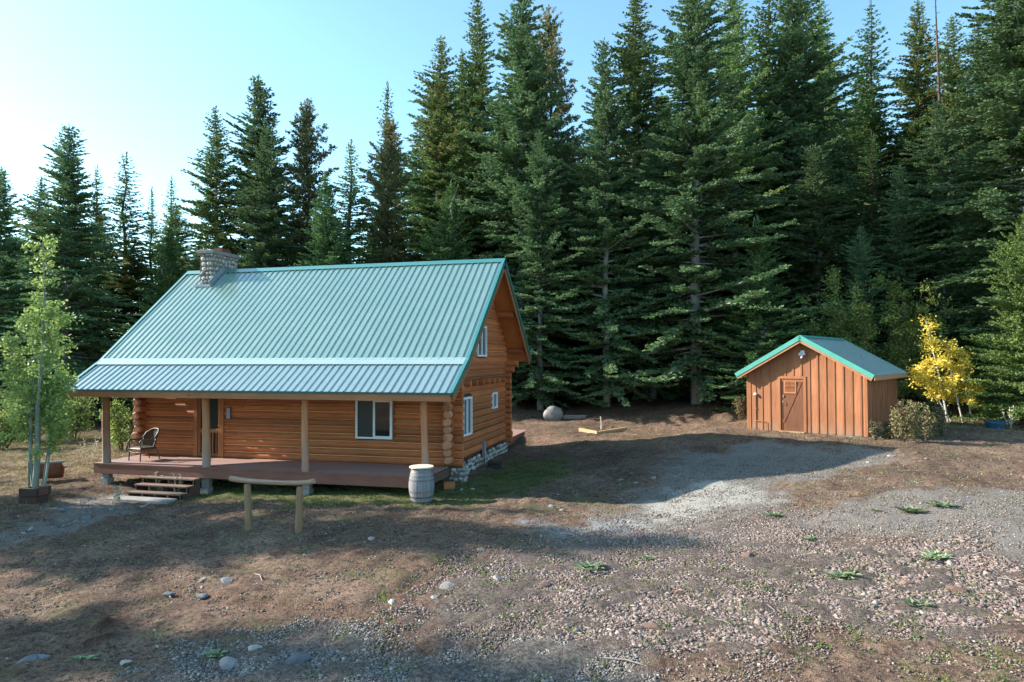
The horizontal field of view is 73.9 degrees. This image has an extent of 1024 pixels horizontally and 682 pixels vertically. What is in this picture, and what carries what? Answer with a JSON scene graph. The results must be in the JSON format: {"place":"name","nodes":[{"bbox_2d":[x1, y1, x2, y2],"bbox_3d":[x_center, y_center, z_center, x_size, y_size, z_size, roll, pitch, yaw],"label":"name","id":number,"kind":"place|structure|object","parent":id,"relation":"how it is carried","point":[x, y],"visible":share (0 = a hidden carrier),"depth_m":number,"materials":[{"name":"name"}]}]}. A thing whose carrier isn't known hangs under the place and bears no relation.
{"place":"outdoors","nodes":[
{"label":"outdoors","id":0,"kind":"place"},
{"bbox_2d":[105,615,659,681],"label":"grey gravel","id":1,"kind":"structure","parent":0,"point":[369,674],"depth_m":8.52,"materials":[{"name":"gravel"}]},
{"bbox_2d":[0,0,1017,329],"label":"sky","id":2,"kind":"structure","parent":0,"point":[141,79],"materials":[{"name":"blue"}]},
{"bbox_2d":[0,343,1023,681],"bbox_3d":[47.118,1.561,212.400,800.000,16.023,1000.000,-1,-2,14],"label":"ground","id":3,"kind":"structure","parent":0,"point":[94,629],"depth_m":12.88,"materials":[{"name":"soil"}]},
{"bbox_2d":[0,409,28,448],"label":"shrub","id":4,"kind":"object","parent":3,"relation":"on","point":[4,427],"visible":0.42,"depth_m":29.85,"materials":[{"name":"green plant"}]},
{"bbox_2d":[0,166,49,414],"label":"conifer tree","id":5,"kind":"object","parent":3,"relation":"on","point":[8,247],"visible":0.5,"depth_m":44.04,"materials":[{"name":"green plant"}]},
{"bbox_2d":[18,485,50,503],"bbox_3d":[-13.368,4.321,19.060,0.540,0.470,0.540,0,-1,6],"label":"timber planter","id":6,"kind":"object","parent":3,"relation":"on","point":[39,494],"visible":0.9,"depth_m":18.81,"materials":[{"name":"brown wood"}]},
{"bbox_2d":[0,234,88,487],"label":"aspen tree","id":7,"kind":"object","parent":6,"relation":"in","point":[35,409],"visible":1,"depth_m":19.27,"materials":[{"name":"green plant"}]},
{"bbox_2d":[0,235,74,402],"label":"conifer tree","id":8,"kind":"object","parent":3,"relation":"on","point":[21,290],"visible":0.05,"depth_m":50.38,"materials":[{"name":"green plant"}]},
{"bbox_2d":[33,461,66,478],"bbox_3d":[-15.021,4.171,22.135,0.828,0.588,0.768,1,-2,-26],"label":"rusty drum","id":9,"kind":"object","parent":3,"relation":"on","point":[56,469],"visible":0.56,"depth_m":21.90,"materials":[{"name":"metal"}]},
{"bbox_2d":[10,175,95,381],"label":"conifer tree","id":10,"kind":"object","parent":3,"relation":"on","point":[41,184],"visible":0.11,"depth_m":51.88,"materials":[{"name":"green plant"}]},
{"bbox_2d":[8,220,116,367],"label":"conifer tree","id":11,"kind":"object","parent":3,"relation":"on","point":[97,279],"visible":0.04,"depth_m":50.62,"materials":[{"name":"green plant"}]},
{"bbox_2d":[0,123,141,425],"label":"conifer tree","id":12,"kind":"object","parent":3,"relation":"on","point":[69,188],"visible":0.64,"depth_m":41.65,"materials":[{"name":"green plant"}]},
{"bbox_2d":[0,426,141,512],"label":"dry meadow grass","id":13,"kind":"structure","parent":3,"relation":"on","point":[51,458],"depth_m":26.39,"materials":[{"name":"plant"}]},
{"bbox_2d":[0,496,146,543],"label":"rubble strip","id":14,"kind":"object","parent":3,"relation":"on","point":[41,520],"visible":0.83,"depth_m":17.05,"materials":[{"name":"gravel"}]},
{"bbox_2d":[56,397,100,438],"bbox_3d":[-21.628,3.527,33.955,1.927,2.791,2.868,-1,-2,36],"label":"shrub","id":15,"kind":"object","parent":3,"relation":"on","point":[85,410],"visible":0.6,"depth_m":33.80,"materials":[{"name":"green plant"}]},
{"bbox_2d":[78,164,121,365],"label":"conifer tree","id":16,"kind":"object","parent":3,"relation":"on","point":[96,218],"visible":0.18,"depth_m":58.24,"materials":[{"name":"green plant"}]},
{"bbox_2d":[54,152,160,411],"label":"conifer tree","id":17,"kind":"object","parent":3,"relation":"on","point":[125,218],"visible":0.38,"depth_m":49.97,"materials":[{"name":"green plant"}]},
{"bbox_2d":[70,234,160,413],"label":"conifer tree","id":18,"kind":"object","parent":3,"relation":"on","point":[132,285],"visible":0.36,"depth_m":48.66,"materials":[{"name":"green plant"}]},
{"bbox_2d":[97,397,133,450],"bbox_3d":[-16.816,3.379,29.553,1.972,2.744,1.942,-1,-2,14],"label":"shrub","id":19,"kind":"object","parent":3,"relation":"on","point":[118,433],"visible":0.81,"depth_m":29.40,"materials":[{"name":"green plant"}]},
{"bbox_2d":[107,495,176,503],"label":"concrete slab","id":20,"kind":"structure","parent":3,"relation":"on","point":[154,500],"depth_m":19.33,"materials":[{"name":"concrete"}]},
{"bbox_2d":[94,223,191,421],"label":"conifer tree","id":21,"kind":"object","parent":3,"relation":"on","point":[167,277],"visible":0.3,"depth_m":40.60,"materials":[{"name":"green plant"}]},
{"bbox_2d":[128,186,165,324],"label":"conifer tree","id":22,"kind":"object","parent":3,"relation":"on","point":[150,235],"visible":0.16,"depth_m":60.15,"materials":[{"name":"green plant"}]},
{"bbox_2d":[128,206,198,315],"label":"conifer tree","id":23,"kind":"object","parent":3,"relation":"on","point":[182,249],"visible":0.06,"depth_m":59.88,"materials":[{"name":"green plant"}]},
{"bbox_2d":[127,475,200,499],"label":"porch steps","id":24,"kind":"structure","parent":3,"relation":"on","point":[143,487],"depth_m":20.04,"materials":[{"name":"brown wood"}]},
{"bbox_2d":[141,176,189,297],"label":"conifer tree","id":25,"kind":"object","parent":3,"relation":"on","point":[171,222],"visible":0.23,"depth_m":52.09,"materials":[{"name":"green plant"}]},
{"bbox_2d":[169,105,254,277],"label":"conifer tree","id":26,"kind":"object","parent":3,"relation":"on","point":[218,235],"visible":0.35,"depth_m":42.72,"materials":[{"name":"green plant"}]},
{"bbox_2d":[219,656,237,670],"bbox_3d":[-3.513,4.010,8.439,0.215,0.154,0.268,1,-2,-28],"label":"rock","id":27,"kind":"object","parent":3,"relation":"on","point":[226,663],"visible":0.89,"depth_m":8.39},
{"bbox_2d":[179,74,307,268],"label":"conifer tree","id":28,"kind":"object","parent":3,"relation":"on","point":[253,131],"visible":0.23,"depth_m":44.73,"materials":[{"name":"green plant"}]},
{"bbox_2d":[221,125,309,268],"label":"conifer tree","id":29,"kind":"object","parent":3,"relation":"on","point":[267,214],"visible":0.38,"depth_m":39.74,"materials":[{"name":"green plant"}]},
{"bbox_2d":[228,476,315,532],"bbox_3d":[-5.519,3.802,15.517,2.202,1.398,0.223,-1,-2,14],"label":"hitching post","id":30,"kind":"object","parent":3,"relation":"on","point":[298,515],"visible":0.89,"depth_m":15.54,"materials":[{"name":"brown wood"}]},
{"bbox_2d":[283,652,310,663],"bbox_3d":[-2.678,3.983,8.517,0.249,0.108,0.361,-1,-2,30],"label":"rock","id":31,"kind":"object","parent":3,"relation":"on","point":[300,657],"visible":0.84,"depth_m":8.47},
{"bbox_2d":[66,248,531,495],"bbox_3d":[-6.152,0.714,25.861,12.800,8.580,13.047,-1,-2,14],"label":"log cabin","id":32,"kind":"object","parent":3,"relation":"on","point":[381,374],"visible":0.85,"depth_m":21.64,"materials":[{"name":"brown wood"}]},
{"bbox_2d":[128,428,159,461],"bbox_3d":[-11.802,3.325,21.892,0.667,1.000,0.800,-1,-2,28],"label":"wicker chair","id":33,"kind":"object","parent":32,"relation":"on","point":[150,440],"visible":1,"depth_m":21.87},
{"bbox_2d":[198,398,220,456],"bbox_3d":[-9.986,2.793,22.434,0.870,2.030,0.096,-1,-2,14],"label":"screen door","id":34,"kind":"structure","parent":32,"relation":"in","point":[215,404],"depth_m":22.43,"materials":[{"name":"black"}]},
{"bbox_2d":[355,400,391,439],"bbox_3d":[-4.253,2.406,20.990,1.227,1.223,0.080,-1,-2,14],"label":"window","id":35,"kind":"structure","parent":32,"relation":"in","point":[373,419],"depth_m":20.99,"materials":[{"name":"glass"}]},
{"bbox_2d":[463,396,472,436],"bbox_3d":[-1.447,2.386,21.590,0.120,1.210,0.895,-1,-2,14],"label":"window","id":36,"kind":"structure","parent":32,"relation":"in","point":[468,424],"depth_m":21.62,"materials":[{"name":"white plastic"}]},
{"bbox_2d":[476,326,486,356],"bbox_3d":[-1.052,0.007,23.226,0.120,1.050,1.020,-1,-2,14],"label":"window","id":37,"kind":"structure","parent":32,"relation":"in","point":[481,350],"depth_m":23.49,"materials":[{"name":"white plastic"}]},
{"bbox_2d":[264,98,342,267],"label":"conifer tree","id":38,"kind":"object","parent":3,"relation":"on","point":[304,176],"visible":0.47,"depth_m":44.66,"materials":[{"name":"green plant"}]},
{"bbox_2d":[293,171,361,266],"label":"conifer tree","id":39,"kind":"object","parent":3,"relation":"on","point":[325,233],"visible":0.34,"depth_m":37.70,"materials":[{"name":"green plant"}]},
{"bbox_2d":[330,139,384,264],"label":"conifer tree","id":40,"kind":"object","parent":3,"relation":"on","point":[353,229],"visible":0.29,"depth_m":42.03,"materials":[{"name":"green plant"}]},
{"bbox_2d":[174,457,577,508],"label":"green grass","id":41,"kind":"structure","parent":3,"relation":"on","point":[407,496],"depth_m":19.53,"materials":[{"name":"plant"}]},
{"bbox_2d":[355,81,409,248],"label":"conifer tree","id":42,"kind":"object","parent":3,"relation":"on","point":[387,106],"visible":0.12,"depth_m":52.22,"materials":[{"name":"green plant"}]},
{"bbox_2d":[358,114,431,263],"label":"conifer tree","id":43,"kind":"object","parent":3,"relation":"on","point":[389,185],"visible":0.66,"depth_m":43.76,"materials":[{"name":"green plant"}]},
{"bbox_2d":[409,464,433,503],"bbox_3d":[-2.375,3.767,17.864,0.676,0.965,0.676,0,-1,-9],"label":"wine barrel","id":44,"kind":"object","parent":3,"relation":"on","point":[421,483],"visible":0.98,"depth_m":17.61,"materials":[{"name":"white wood"}]},
{"bbox_2d":[373,82,490,261],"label":"conifer tree","id":45,"kind":"object","parent":3,"relation":"on","point":[412,184],"visible":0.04,"depth_m":49.92,"materials":[{"name":"green plant"}]},
{"bbox_2d":[387,35,490,260],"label":"conifer tree","id":46,"kind":"object","parent":3,"relation":"on","point":[435,143],"visible":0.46,"depth_m":41.71,"materials":[{"name":"green plant"}]},
{"bbox_2d":[415,49,497,256],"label":"conifer tree","id":47,"kind":"object","parent":3,"relation":"on","point":[470,101],"visible":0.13,"depth_m":45.81,"materials":[{"name":"green plant"}]},
{"bbox_2d":[414,179,528,378],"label":"conifer tree","id":48,"kind":"object","parent":3,"relation":"on","point":[443,251],"visible":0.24,"depth_m":37.81,"materials":[{"name":"green plant"}]},
{"bbox_2d":[434,0,512,255],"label":"conifer tree","id":49,"kind":"object","parent":3,"relation":"on","point":[476,82],"visible":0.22,"depth_m":45.73,"materials":[{"name":"green plant"}]},
{"bbox_2d":[0,449,1023,681],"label":"yard pebbles","id":50,"kind":"object","parent":3,"relation":"on","point":[458,621],"visible":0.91,"depth_m":13.03,"materials":[{"name":"gravel"}]},
{"bbox_2d":[0,403,1023,681],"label":"dry thatch","id":51,"kind":"object","parent":3,"relation":"on","point":[350,503],"visible":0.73,"depth_m":14.03,"materials":[{"name":"plant"}]},
{"bbox_2d":[443,0,620,408],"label":"conifer tree","id":52,"kind":"object","parent":3,"relation":"on","point":[520,125],"visible":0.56,"depth_m":38.27,"materials":[{"name":"green plant"}]},
{"bbox_2d":[462,129,602,398],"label":"conifer tree","id":53,"kind":"object","parent":3,"relation":"on","point":[489,220],"visible":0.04,"depth_m":45.61,"materials":[{"name":"green plant"}]},
{"bbox_2d":[543,406,562,420],"bbox_3d":[2.020,3.628,33.583,0.986,0.869,0.842,-15,4,2],"label":"boulder","id":54,"kind":"object","parent":3,"relation":"on","point":[552,413],"visible":0.83,"depth_m":33.30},
{"bbox_2d":[509,4,609,373],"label":"conifer tree","id":55,"kind":"object","parent":3,"relation":"on","point":[550,36],"visible":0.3,"depth_m":44.78,"materials":[{"name":"green plant"}]},
{"bbox_2d":[498,130,621,410],"bbox_3d":[1.692,-3.635,35.808,8.302,15.356,7.870,0,-1,3],"label":"conifer tree","id":56,"kind":"object","parent":3,"relation":"on","point":[535,257],"visible":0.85,"depth_m":35.59,"materials":[{"name":"green plant"}]},
{"bbox_2d":[530,135,622,382],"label":"conifer tree","id":57,"kind":"object","parent":3,"relation":"on","point":[564,341],"visible":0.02,"depth_m":50.02,"materials":[{"name":"green plant"}]},
{"bbox_2d":[529,37,680,406],"bbox_3d":[5.018,-6.178,36.581,8.358,20.236,8.818,1,-2,-45],"label":"conifer tree","id":58,"kind":"object","parent":3,"relation":"on","point":[603,210],"visible":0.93,"depth_m":35.65,"materials":[{"name":"green plant"}]},
{"bbox_2d":[561,0,714,386],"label":"conifer tree","id":59,"kind":"object","parent":3,"relation":"on","point":[632,64],"visible":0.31,"depth_m":45.80,"materials":[{"name":"green plant"}]},
{"bbox_2d":[555,148,729,387],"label":"conifer tree","id":60,"kind":"object","parent":3,"relation":"on","point":[627,251],"visible":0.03,"depth_m":47.03,"materials":[{"name":"green plant"}]},
{"bbox_2d":[571,92,723,378],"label":"conifer tree","id":61,"kind":"object","parent":3,"relation":"on","point":[672,113],"visible":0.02,"depth_m":48.73,"materials":[{"name":"green plant"}]},
{"bbox_2d":[466,522,831,615],"bbox_3d":[2.592,3.891,12.399,5.699,0.292,5.261,-1,-2,14],"label":"red rock rubble","id":62,"kind":"object","parent":3,"relation":"on","point":[647,555],"visible":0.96,"depth_m":12.19,"materials":[{"name":"gravel"}]},
{"bbox_2d":[592,132,721,399],"bbox_3d":[8.415,-4.210,40.275,7.833,16.710,8.836,-1,-2,36],"label":"conifer tree","id":63,"kind":"object","parent":3,"relation":"on","point":[648,160],"visible":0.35,"depth_m":39.56,"materials":[{"name":"green plant"}]},
{"bbox_2d":[537,583,784,655],"bbox_3d":[2.078,3.887,9.608,3.132,0.173,2.189,-1,-2,14],"label":"red rock rubble","id":64,"kind":"object","parent":3,"relation":"on","point":[757,621],"visible":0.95,"depth_m":9.41,"materials":[{"name":"gravel"}]},
{"bbox_2d":[306,534,1023,681],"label":"grass tufts","id":65,"kind":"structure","parent":3,"relation":"on","point":[667,625],"depth_m":9.51,"materials":[{"name":"plant"}]},
{"bbox_2d":[313,504,1023,681],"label":"crushed rock","id":66,"kind":"object","parent":3,"relation":"on","point":[668,670],"visible":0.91,"depth_m":10.47,"materials":[{"name":"gravel"}]},
{"bbox_2d":[569,0,840,404],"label":"conifer tree","id":67,"kind":"object","parent":3,"relation":"on","point":[689,67],"visible":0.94,"depth_m":34.28,"materials":[{"name":"green plant"}]},
{"bbox_2d":[644,86,798,358],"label":"conifer tree","id":68,"kind":"object","parent":3,"relation":"on","point":[725,252],"depth_m":46.53,"materials":[{"name":"green plant"}]},
{"bbox_2d":[673,0,800,387],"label":"conifer tree","id":69,"kind":"object","parent":3,"relation":"on","point":[751,163],"visible":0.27,"depth_m":42.53,"materials":[{"name":"green plant"}]},
{"bbox_2d":[688,215,817,411],"bbox_3d":[12.011,-1.123,32.992,6.872,10.115,6.613,-1,-2,26],"label":"conifer tree","id":70,"kind":"object","parent":3,"relation":"on","point":[751,321],"visible":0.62,"depth_m":32.60,"materials":[{"name":"green plant"}]},
{"bbox_2d":[530,388,1023,449],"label":"forest edge grass","id":71,"kind":"structure","parent":3,"relation":"on","point":[959,426],"depth_m":25.43,"materials":[{"name":"plant"}]},
{"bbox_2d":[724,0,854,327],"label":"conifer tree","id":72,"kind":"object","parent":3,"relation":"on","point":[765,42],"visible":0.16,"depth_m":45.72,"materials":[{"name":"green plant"}]},
{"bbox_2d":[707,0,883,359],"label":"conifer tree","id":73,"kind":"object","parent":3,"relation":"on","point":[794,64],"visible":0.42,"depth_m":43.20,"materials":[{"name":"green plant"}]},
{"bbox_2d":[741,101,890,364],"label":"conifer tree","id":74,"kind":"object","parent":3,"relation":"on","point":[818,132],"visible":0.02,"depth_m":45.84,"materials":[{"name":"green plant"}]},
{"bbox_2d":[734,335,907,436],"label":"shed","id":75,"kind":"structure","parent":3,"relation":"on","point":[820,385],"depth_m":24.48,"materials":[{"name":"wood"}]},
{"bbox_2d":[781,379,803,431],"bbox_3d":[10.196,2.340,24.757,0.790,1.880,0.118,-1,-2,40],"label":"door","id":76,"kind":"structure","parent":75,"relation":"in","point":[792,412],"depth_m":24.77,"materials":[{"name":"brown wood"}]},
{"bbox_2d":[793,279,860,337],"bbox_3d":[15.684,0.139,33.855,3.160,6.413,2.376,-1,-2,21],"label":"shrub","id":77,"kind":"object","parent":3,"relation":"on","point":[802,300],"visible":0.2,"depth_m":33.95,"materials":[{"name":"green plant"}]},
{"bbox_2d":[782,0,891,339],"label":"conifer tree","id":78,"kind":"object","parent":3,"relation":"on","point":[831,65],"visible":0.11,"depth_m":49.57,"materials":[{"name":"green plant"}]},
{"bbox_2d":[766,143,912,399],"bbox_3d":[17.319,-3.655,38.176,9.558,15.092,8.474,0,-2,-22],"label":"conifer tree","id":79,"kind":"object","parent":3,"relation":"on","point":[814,224],"visible":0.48,"depth_m":37.62,"materials":[{"name":"green plant"}]},
{"bbox_2d":[822,569,862,578],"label":"leafy weed","id":80,"kind":"object","parent":3,"relation":"on","point":[840,574],"visible":0.99,"depth_m":10.97,"materials":[{"name":"green plant"}]},
{"bbox_2d":[819,265,887,347],"bbox_3d":[16.456,-0.191,32.892,3.250,7.123,2.677,0,-2,-13],"label":"shrub","id":81,"kind":"object","parent":3,"relation":"on","point":[842,323],"visible":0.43,"depth_m":32.99,"materials":[{"name":"green plant"}]},
{"bbox_2d":[823,128,890,333],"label":"conifer tree","id":82,"kind":"object","parent":3,"relation":"on","point":[851,215],"visible":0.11,"depth_m":47.89,"materials":[{"name":"green plant"}]},
{"bbox_2d":[812,225,911,400],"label":"conifer tree","id":83,"kind":"object","parent":3,"relation":"on","point":[859,267],"visible":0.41,"depth_m":34.84,"materials":[{"name":"green plant"}]},
{"bbox_2d":[833,73,907,257],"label":"conifer tree","id":84,"kind":"object","parent":3,"relation":"on","point":[868,128],"visible":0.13,"depth_m":52.22,"materials":[{"name":"green plant"}]},
{"bbox_2d":[844,0,924,271],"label":"conifer tree","id":85,"kind":"object","parent":3,"relation":"on","point":[872,103],"visible":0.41,"depth_m":51.95,"materials":[{"name":"green plant"}]},
{"bbox_2d":[821,129,957,359],"bbox_3d":[20.548,-4.228,38.365,7.710,15.407,7.424,1,-2,-27],"label":"conifer tree","id":86,"kind":"object","parent":3,"relation":"on","point":[873,207],"visible":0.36,"depth_m":37.91,"materials":[{"name":"green plant"}]},
{"bbox_2d":[847,272,941,402],"bbox_3d":[17.646,-0.024,31.755,3.948,6.761,3.499,-1,-2,14],"label":"shrub","id":87,"kind":"object","parent":3,"relation":"on","point":[912,331],"visible":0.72,"depth_m":31.34,"materials":[{"name":"green plant"}]},
{"bbox_2d":[783,534,1023,628],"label":"red rock rubble","id":88,"kind":"object","parent":3,"relation":"on","point":[953,617],"visible":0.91,"depth_m":10.62,"materials":[{"name":"gravel"}]},
{"bbox_2d":[892,398,917,442],"bbox_3d":[12.620,2.558,21.804,0.767,1.411,0.542,-1,-2,35],"label":"shrub","id":89,"kind":"object","parent":3,"relation":"on","point":[905,434],"visible":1,"depth_m":21.78,"materials":[{"name":"green plant"}]},
{"bbox_2d":[839,164,975,397],"bbox_3d":[20.839,-3.011,36.419,7.067,12.833,7.455,1,-2,-32],"label":"conifer tree","id":90,"kind":"object","parent":3,"relation":"on","point":[895,247],"visible":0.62,"depth_m":35.79,"materials":[{"name":"green plant"}]},
{"bbox_2d":[907,399,928,440],"bbox_3d":[12.988,2.585,22.032,0.757,1.390,0.620,0,-1,-10],"label":"shrub","id":91,"kind":"object","parent":3,"relation":"on","point":[914,428],"visible":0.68,"depth_m":21.95,"materials":[{"name":"green plant"}]},
{"bbox_2d":[880,296,956,410],"bbox_3d":[18.890,0.610,31.802,3.631,5.359,2.936,1,-2,-35],"label":"shrub","id":92,"kind":"object","parent":3,"relation":"on","point":[919,391],"visible":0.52,"depth_m":31.56,"materials":[{"name":"green plant"}]},
{"bbox_2d":[918,407,937,439],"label":"shrub","id":93,"kind":"object","parent":3,"relation":"on","point":[926,429],"visible":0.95,"depth_m":22.69,"materials":[{"name":"green plant"}]},
{"bbox_2d":[865,0,993,320],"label":"conifer tree","id":94,"kind":"object","parent":3,"relation":"on","point":[916,94],"visible":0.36,"depth_m":48.09,"materials":[{"name":"green plant"}]},
{"bbox_2d":[916,549,953,559],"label":"leafy weed","id":95,"kind":"object","parent":3,"relation":"on","point":[934,553],"visible":1,"depth_m":11.72,"materials":[{"name":"green plant"}]},
{"bbox_2d":[862,99,1008,393],"bbox_3d":[23.173,-4.937,37.550,10.358,16.673,9.819,0,-1,6],"label":"conifer tree","id":96,"kind":"object","parent":3,"relation":"on","point":[935,153],"visible":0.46,"depth_m":36.68,"materials":[{"name":"green plant"}]},
{"bbox_2d":[927,0,950,300],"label":"dead snag","id":97,"kind":"object","parent":3,"relation":"on","point":[938,75],"visible":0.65,"depth_m":45.50,"materials":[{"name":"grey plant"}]},
{"bbox_2d":[931,402,950,435],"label":"shrub","id":98,"kind":"object","parent":3,"relation":"on","point":[941,420],"visible":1,"depth_m":23.50,"materials":[{"name":"green plant"}]},
{"bbox_2d":[892,14,990,356],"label":"conifer tree","id":99,"kind":"object","parent":3,"relation":"on","point":[951,74],"visible":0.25,"depth_m":46.01,"materials":[{"name":"green plant"}]},
{"bbox_2d":[905,313,993,422],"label":"yellow aspen","id":100,"kind":"object","parent":3,"relation":"on","point":[923,378],"visible":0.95,"depth_m":28.59,"materials":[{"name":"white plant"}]},
{"bbox_2d":[878,0,1023,410],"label":"conifer tree","id":101,"kind":"object","parent":3,"relation":"on","point":[1002,130],"visible":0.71,"depth_m":31.00,"materials":[{"name":"green plant"}]},
{"bbox_2d":[954,22,993,297],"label":"conifer tree","id":102,"kind":"object","parent":3,"relation":"on","point":[975,31],"visible":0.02,"depth_m":50.54,"materials":[{"name":"green plant"}]},
{"bbox_2d":[946,3,1023,334],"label":"conifer tree","id":103,"kind":"object","parent":3,"relation":"on","point":[984,143],"visible":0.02,"depth_m":42.42,"materials":[{"name":"green plant"}]},
{"bbox_2d":[951,207,1023,426],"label":"cedar tree","id":104,"kind":"object","parent":3,"relation":"on","point":[1009,354],"visible":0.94,"depth_m":27.25,"materials":[{"name":"green plant"}]},
{"bbox_2d":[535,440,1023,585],"bbox_3d":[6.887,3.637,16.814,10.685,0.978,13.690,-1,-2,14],"label":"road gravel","id":105,"kind":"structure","parent":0,"point":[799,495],"depth_m":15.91,"materials":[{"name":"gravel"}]},
{"bbox_2d":[899,390,1014,420],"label":"tall dry grass","id":106,"kind":"structure","parent":0,"point":[950,409],"depth_m":31.67,"materials":[{"name":"plant"}]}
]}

